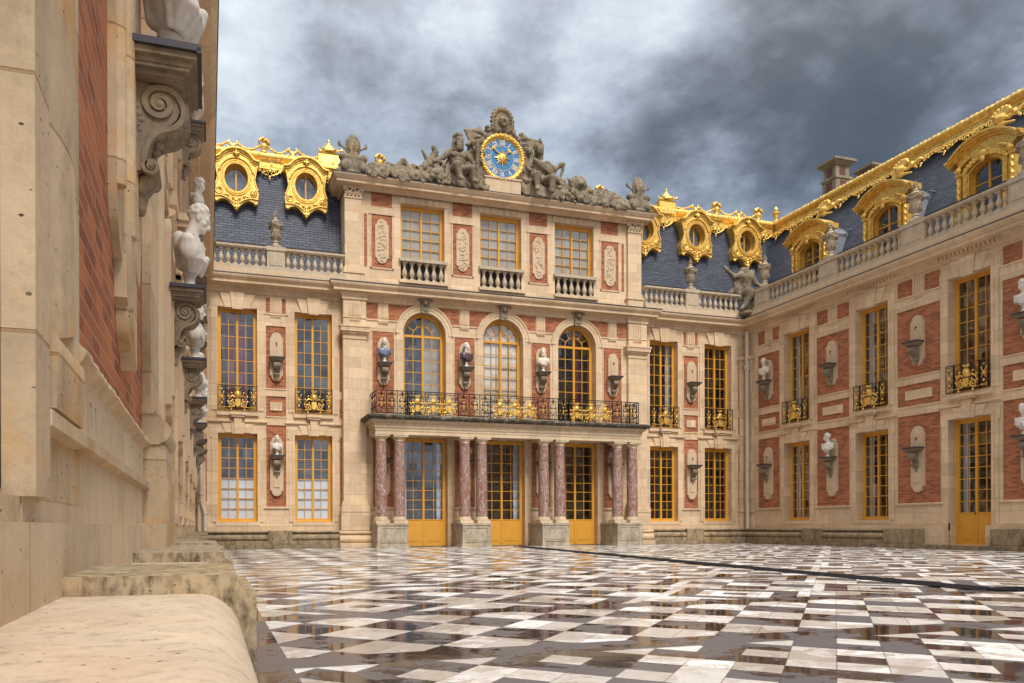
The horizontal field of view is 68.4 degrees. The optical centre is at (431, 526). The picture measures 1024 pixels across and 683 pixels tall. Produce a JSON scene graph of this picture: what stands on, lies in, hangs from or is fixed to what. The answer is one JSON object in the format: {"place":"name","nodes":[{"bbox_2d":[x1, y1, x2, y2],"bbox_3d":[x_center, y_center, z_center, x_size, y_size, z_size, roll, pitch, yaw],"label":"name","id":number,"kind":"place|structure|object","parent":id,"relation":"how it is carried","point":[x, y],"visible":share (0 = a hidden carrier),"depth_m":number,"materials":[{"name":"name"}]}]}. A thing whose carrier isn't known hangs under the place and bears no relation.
{"place":"outdoors","nodes":[
{"label":"outdoors","id":0,"kind":"place"},
{"bbox_2d":[216,0,1023,221],"label":"sky","id":1,"kind":"structure","parent":0,"point":[737,105],"materials":[{"name":"grey"}]},
{"bbox_2d":[224,543,1023,682],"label":"courtyard floor","id":2,"kind":"structure","parent":0,"point":[452,614],"depth_m":6.82,"materials":[{"name":"stone"}]},
{"bbox_2d":[0,0,257,682],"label":"palace building","id":3,"kind":"structure","parent":2,"relation":"on","point":[116,566],"depth_m":2.53,"materials":[{"name":"stone"}]},
{"bbox_2d":[143,0,207,43],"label":"bust","id":4,"kind":"object","parent":3,"relation":"on","point":[183,20],"visible":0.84,"depth_m":4.20,"materials":[{"name":"white stone"}]},
{"bbox_2d":[172,203,210,283],"bbox_3d":[-2.726,-3.164,8.470,0.393,1.007,0.581,0,0,3],"label":"bust","id":5,"kind":"object","parent":3,"relation":"on","point":[192,261],"visible":0.99,"depth_m":8.39,"materials":[{"name":"white stone"}]},
{"bbox_2d":[185,305,205,356],"bbox_3d":[-3.814,-3.157,12.014,0.346,0.999,0.555,0,0,-17],"label":"bust","id":6,"kind":"object","parent":3,"relation":"on","point":[195,340],"visible":0.57,"depth_m":11.92,"materials":[{"name":"white stone"}]},
{"bbox_2d":[189,177,204,205],"bbox_3d":[-4.946,-6.865,15.750,0.329,0.963,0.551,0,0,-17],"label":"bust","id":7,"kind":"object","parent":3,"relation":"on","point":[195,196],"visible":0.6,"depth_m":15.65,"materials":[{"name":"white stone"}]},
{"bbox_2d":[190,74,203,119],"bbox_3d":[-3.833,-6.886,12.012,0.333,0.999,0.555,0,0,-17],"label":"bust","id":8,"kind":"object","parent":3,"relation":"on","point":[196,115],"visible":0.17,"depth_m":11.97,"materials":[{"name":"beige stone"}]},
{"bbox_2d":[194,352,207,396],"bbox_3d":[-4.856,-3.137,15.554,0.358,0.967,0.534,0,0,4],"label":"bust","id":9,"kind":"object","parent":3,"relation":"on","point":[201,387],"visible":0.3,"depth_m":15.50,"materials":[{"name":"white stone"}]},
{"bbox_2d":[197,388,208,421],"bbox_3d":[-5.980,-3.124,19.334,0.370,0.950,0.547,0,0,3],"label":"bust","id":10,"kind":"object","parent":3,"relation":"on","point":[204,394],"visible":0.37,"depth_m":19.29,"materials":[{"name":"white stone"}]},
{"bbox_2d":[195,137,779,548],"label":"palace building","id":11,"kind":"structure","parent":2,"relation":"on","point":[643,377],"depth_m":30.36,"materials":[{"name":"stone"}]},
{"bbox_2d":[217,308,256,410],"bbox_3d":[-7.461,-6.265,28.608,1.640,3.880,0.760,0,0,-17],"label":"window","id":12,"kind":"structure","parent":11,"relation":"in","point":[236,329],"depth_m":28.54,"materials":[{"name":"grey glass"}]},
{"bbox_2d":[218,433,256,521],"bbox_3d":[-7.446,-1.820,28.608,1.640,3.330,0.760,0,0,-17],"label":"window","id":13,"kind":"structure","parent":11,"relation":"in","point":[237,453],"depth_m":28.44,"materials":[{"name":"glass"}]},
{"bbox_2d":[268,210,282,246],"bbox_3d":[-5.902,-11.213,28.225,0.558,1.436,0.559,0,0,-34],"label":"stone urn","id":14,"kind":"object","parent":11,"relation":"on","point":[275,226],"visible":1,"depth_m":28.10,"materials":[{"name":"beige stone"}]},
{"bbox_2d":[271,435,282,454],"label":"bust","id":15,"kind":"object","parent":11,"relation":"on","point":[276,446],"visible":1,"depth_m":28.18,"materials":[{"name":"white stone"}]},
{"bbox_2d":[294,314,330,413],"bbox_3d":[-4.740,-6.274,29.423,1.640,3.880,0.760,0,0,-17],"label":"window","id":16,"kind":"structure","parent":11,"relation":"in","point":[312,333],"depth_m":29.69,"materials":[{"name":"grey glass"}]},
{"bbox_2d":[295,436,331,521],"bbox_3d":[-4.725,-1.829,29.423,1.640,3.330,0.760,0,0,-17],"label":"window","id":17,"kind":"structure","parent":11,"relation":"in","point":[312,453],"depth_m":29.26,"materials":[{"name":"glass"}]},
{"bbox_2d":[336,135,367,173],"bbox_3d":[-3.050,-14.335,28.914,1.299,1.630,0.560,0,0,-17],"label":"trophy","id":18,"kind":"object","parent":11,"relation":"on","point":[352,159],"visible":0.92,"depth_m":28.78,"materials":[{"name":"stone"}]},
{"bbox_2d":[378,337,391,360],"bbox_3d":[-1.848,-6.884,29.208,0.549,0.980,0.347,0,0,-11],"label":"bust","id":19,"kind":"object","parent":11,"relation":"on","point":[384,351],"visible":1,"depth_m":29.10,"materials":[{"name":"blue stone"}]},
{"bbox_2d":[365,145,447,184],"bbox_3d":[-1.028,-14.307,29.512,3.446,1.716,0.659,0,0,-17],"label":"trophy relief","id":20,"kind":"object","parent":11,"relation":"on","point":[426,170],"visible":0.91,"depth_m":29.44,"materials":[{"name":"stone"}]},
{"bbox_2d":[400,206,442,260],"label":"window","id":21,"kind":"structure","parent":11,"relation":"in","point":[421,229],"depth_m":30.41,"materials":[{"name":"white glass"}]},
{"bbox_2d":[403,315,443,415],"bbox_3d":[-0.467,-6.528,30.488,2.000,4.600,0.632,0,0,-17],"label":"arched window","id":22,"kind":"structure","parent":11,"relation":"in","point":[422,335],"depth_m":30.63,"materials":[{"name":"grey glass"}]},
{"bbox_2d":[404,438,445,545],"bbox_3d":[-0.444,-1.359,30.470,2.080,4.320,0.730,0,0,-17],"label":"door","id":23,"kind":"structure","parent":11,"relation":"in","point":[425,470],"depth_m":30.63,"materials":[{"name":"yellow paint"}]},
{"bbox_2d":[432,132,489,189],"bbox_3d":[1.261,-14.711,30.037,2.583,2.362,1.251,0,0,-17],"label":"statue","id":24,"kind":"object","parent":11,"relation":"on","point":[458,170],"visible":0.88,"depth_m":29.97,"materials":[{"name":"stone"}]},
{"bbox_2d":[460,342,472,365],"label":"bust","id":25,"kind":"object","parent":11,"relation":"on","point":[466,356],"visible":1,"depth_m":30.07,"materials":[{"name":"purple stone"}]},
{"bbox_2d":[480,216,518,268],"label":"window","id":26,"kind":"structure","parent":11,"relation":"in","point":[499,237],"depth_m":31.39,"materials":[{"name":"white glass"}]},
{"bbox_2d":[464,106,537,194],"bbox_3d":[2.876,-15.384,30.660,3.266,3.588,0.640,0,0,-17],"label":"clock","id":27,"kind":"object","parent":11,"relation":"on","point":[506,154],"visible":0.93,"depth_m":30.60,"materials":[{"name":"metal"}]},
{"bbox_2d":[483,321,519,418],"bbox_3d":[2.843,-6.392,31.218,1.770,4.305,0.132,0,0,-17],"label":"arched window","id":28,"kind":"structure","parent":11,"relation":"in","point":[501,342],"depth_m":31.26,"materials":[{"name":"grey glass"}]},
{"bbox_2d":[487,441,521,544],"bbox_3d":[2.794,-1.370,31.439,2.080,4.320,0.730,0,0,-17],"label":"door","id":29,"kind":"structure","parent":11,"relation":"in","point":[504,459],"depth_m":31.58,"materials":[{"name":"yellow paint"}]},
{"bbox_2d":[521,138,564,200],"bbox_3d":[4.687,-14.826,31.094,2.142,2.567,1.191,0,0,-17],"label":"statue","id":30,"kind":"object","parent":11,"relation":"on","point":[544,180],"visible":0.87,"depth_m":30.96,"materials":[{"name":"stone"}]},
{"bbox_2d":[536,347,549,370],"bbox_3d":[4.627,-6.930,31.150,0.564,1.028,0.352,0,0,-5],"label":"bust","id":31,"kind":"object","parent":11,"relation":"on","point":[543,361],"visible":1,"depth_m":31.04,"materials":[{"name":"beige stone"}]},
{"bbox_2d":[555,225,590,276],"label":"window","id":32,"kind":"structure","parent":11,"relation":"in","point":[572,244],"depth_m":32.36,"materials":[{"name":"white glass"}]},
{"bbox_2d":[558,327,591,421],"bbox_3d":[6.009,-6.550,32.427,2.000,4.600,0.632,0,0,-17],"label":"arched window","id":33,"kind":"structure","parent":11,"relation":"in","point":[572,343],"depth_m":32.64,"materials":[{"name":"black glass"}]},
{"bbox_2d":[564,443,594,543],"bbox_3d":[6.032,-1.381,32.409,2.080,4.320,0.730,0,0,-17],"label":"door","id":34,"kind":"structure","parent":11,"relation":"in","point":[581,528],"depth_m":32.35,"materials":[{"name":"yellow paint"}]},
{"bbox_2d":[555,175,632,211],"bbox_3d":[6.896,-14.148,31.825,3.684,1.348,0.751,0,0,-17],"label":"trophy relief","id":35,"kind":"object","parent":11,"relation":"on","point":[575,189],"visible":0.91,"depth_m":31.54,"materials":[{"name":"stone"}]},
{"bbox_2d":[626,177,651,211],"bbox_3d":[8.982,-14.376,32.518,1.299,1.630,0.560,0,0,-17],"label":"trophy","id":36,"kind":"object","parent":11,"relation":"on","point":[637,199],"visible":0.9,"depth_m":32.39,"materials":[{"name":"stone"}]},
{"bbox_2d":[650,341,674,427],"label":"window","id":37,"kind":"structure","parent":11,"relation":"in","point":[661,354],"depth_m":34.02,"materials":[{"name":"yellow paint"}]},
{"bbox_2d":[650,447,674,520],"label":"window","id":38,"kind":"structure","parent":11,"relation":"in","point":[662,459],"depth_m":34.25,"materials":[{"name":"yellow paint"}]},
{"bbox_2d":[683,258,696,288],"bbox_3d":[11.553,-11.272,33.452,0.559,1.436,0.559,0,0,-22],"label":"stone urn","id":39,"kind":"object","parent":11,"relation":"on","point":[690,271],"visible":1,"depth_m":33.32,"materials":[{"name":"beige stone"}]},
{"bbox_2d":[704,345,727,429],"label":"window","id":40,"kind":"structure","parent":11,"relation":"in","point":[713,356],"depth_m":35.08,"materials":[{"name":"yellow paint"}]},
{"bbox_2d":[705,449,728,520],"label":"window","id":41,"kind":"structure","parent":11,"relation":"in","point":[716,460],"depth_m":35.08,"materials":[{"name":"yellow paint"}]},
{"bbox_2d":[514,546,1005,589],"bbox_3d":[5.198,0.793,19.380,0.566,0.014,20.397,0,0,-10],"label":"drain grate","id":42,"kind":"object","parent":2,"relation":"on","point":[934,584],"visible":0.98,"depth_m":12.66,"materials":[{"name":"black metal"}]},
{"bbox_2d":[744,88,1023,551],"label":"palace building","id":43,"kind":"structure","parent":2,"relation":"on","point":[886,340],"depth_m":27.18,"materials":[{"name":"stone"}]},
{"bbox_2d":[721,266,760,317],"bbox_3d":[14.106,-10.645,33.954,1.822,2.390,1.046,0,0,3],"label":"statue","id":44,"kind":"object","parent":43,"relation":"on","point":[743,278],"visible":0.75,"depth_m":33.96,"materials":[{"name":"stone"}]},
{"bbox_2d":[758,358,769,379],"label":"bust","id":45,"kind":"object","parent":43,"relation":"on","point":[764,370],"visible":1,"depth_m":33.09,"materials":[{"name":"beige stone"}]},
{"bbox_2d":[758,254,771,286],"bbox_3d":[14.714,-11.303,33.073,0.559,1.436,0.558,0,0,39],"label":"stone urn","id":46,"kind":"object","parent":43,"relation":"on","point":[764,268],"visible":0.98,"depth_m":32.95,"materials":[{"name":"beige stone"}]},
{"bbox_2d":[790,329,809,422],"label":"window","id":47,"kind":"structure","parent":43,"relation":"in","point":[799,342],"depth_m":32.32,"materials":[{"name":"yellow paint"}]},
{"bbox_2d":[790,441,809,520],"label":"window","id":48,"kind":"structure","parent":43,"relation":"in","point":[800,452],"depth_m":32.31,"materials":[{"name":"yellow paint"}]},
{"bbox_2d":[821,433,833,456],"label":"bust","id":49,"kind":"object","parent":43,"relation":"on","point":[827,447],"visible":1,"depth_m":29.69,"materials":[{"name":"white stone"}]},
{"bbox_2d":[822,222,838,258],"bbox_3d":[15.761,-11.306,29.576,0.558,1.436,0.558,0,0,-17],"label":"stone urn","id":50,"kind":"object","parent":43,"relation":"on","point":[831,237],"visible":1,"depth_m":29.46,"materials":[{"name":"beige stone"}]},
{"bbox_2d":[816,155,856,195],"bbox_3d":[20.526,-15.350,37.949,1.350,6.201,1.250,0,0,-17],"label":"chimney stack","id":51,"kind":"object","parent":43,"relation":"on","point":[835,169],"visible":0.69,"depth_m":37.59,"materials":[{"name":"stone"}]},
{"bbox_2d":[853,161,882,175],"bbox_3d":[22.643,-15.308,38.374,1.400,6.101,1.200,0,0,-17],"label":"chimney stack","id":52,"kind":"object","parent":43,"relation":"on","point":[865,168],"visible":0.14,"depth_m":38.04,"materials":[{"name":"stone"}]},
{"bbox_2d":[862,303,887,409],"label":"window","id":53,"kind":"structure","parent":43,"relation":"in","point":[874,320],"depth_m":28.73,"materials":[{"name":"yellow paint"}]},
{"bbox_2d":[862,430,887,519],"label":"window","id":54,"kind":"structure","parent":43,"relation":"in","point":[875,444],"depth_m":28.73,"materials":[{"name":"yellow paint"}]},
{"bbox_2d":[906,180,924,221],"bbox_3d":[16.823,-11.310,26.032,0.558,1.436,0.559,0,0,-40],"label":"stone urn","id":55,"kind":"object","parent":43,"relation":"on","point":[915,198],"visible":1,"depth_m":25.93,"materials":[{"name":"beige stone"}]},
{"bbox_2d":[955,269,990,392],"bbox_3d":[18.189,-6.352,24.661,0.760,3.880,1.640,0,0,-17],"label":"window","id":56,"kind":"structure","parent":43,"relation":"in","point":[972,293],"depth_m":24.98,"materials":[{"name":"yellow paint"}]},
{"bbox_2d":[956,415,990,544],"bbox_3d":[18.196,-1.477,24.658,0.780,4.190,1.640,0,0,-17],"label":"door","id":57,"kind":"structure","parent":43,"relation":"in","point":[973,435],"depth_m":25.00,"materials":[{"name":"yellow paint"}]},
{"bbox_2d":[1013,278,1023,310],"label":"bust","id":58,"kind":"object","parent":43,"relation":"on","point":[1018,299],"visible":1,"depth_m":22.57,"materials":[{"name":"white stone"}]},
{"bbox_2d":[1014,403,1023,433],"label":"bust","id":59,"kind":"object","parent":43,"relation":"on","point":[1019,422],"visible":1,"depth_m":22.55,"materials":[{"name":"white stone"}]},
{"bbox_2d":[1015,132,1023,174],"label":"stone urn","id":60,"kind":"object","parent":43,"relation":"on","point":[1019,147],"visible":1,"depth_m":22.48,"materials":[{"name":"beige stone"}]},
{"bbox_2d":[972,587,1023,590],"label":"drain grate","id":61,"kind":"object","parent":2,"relation":"on","point":[1011,588],"visible":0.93,"depth_m":9.38,"materials":[{"name":"black metal"}]}
]}

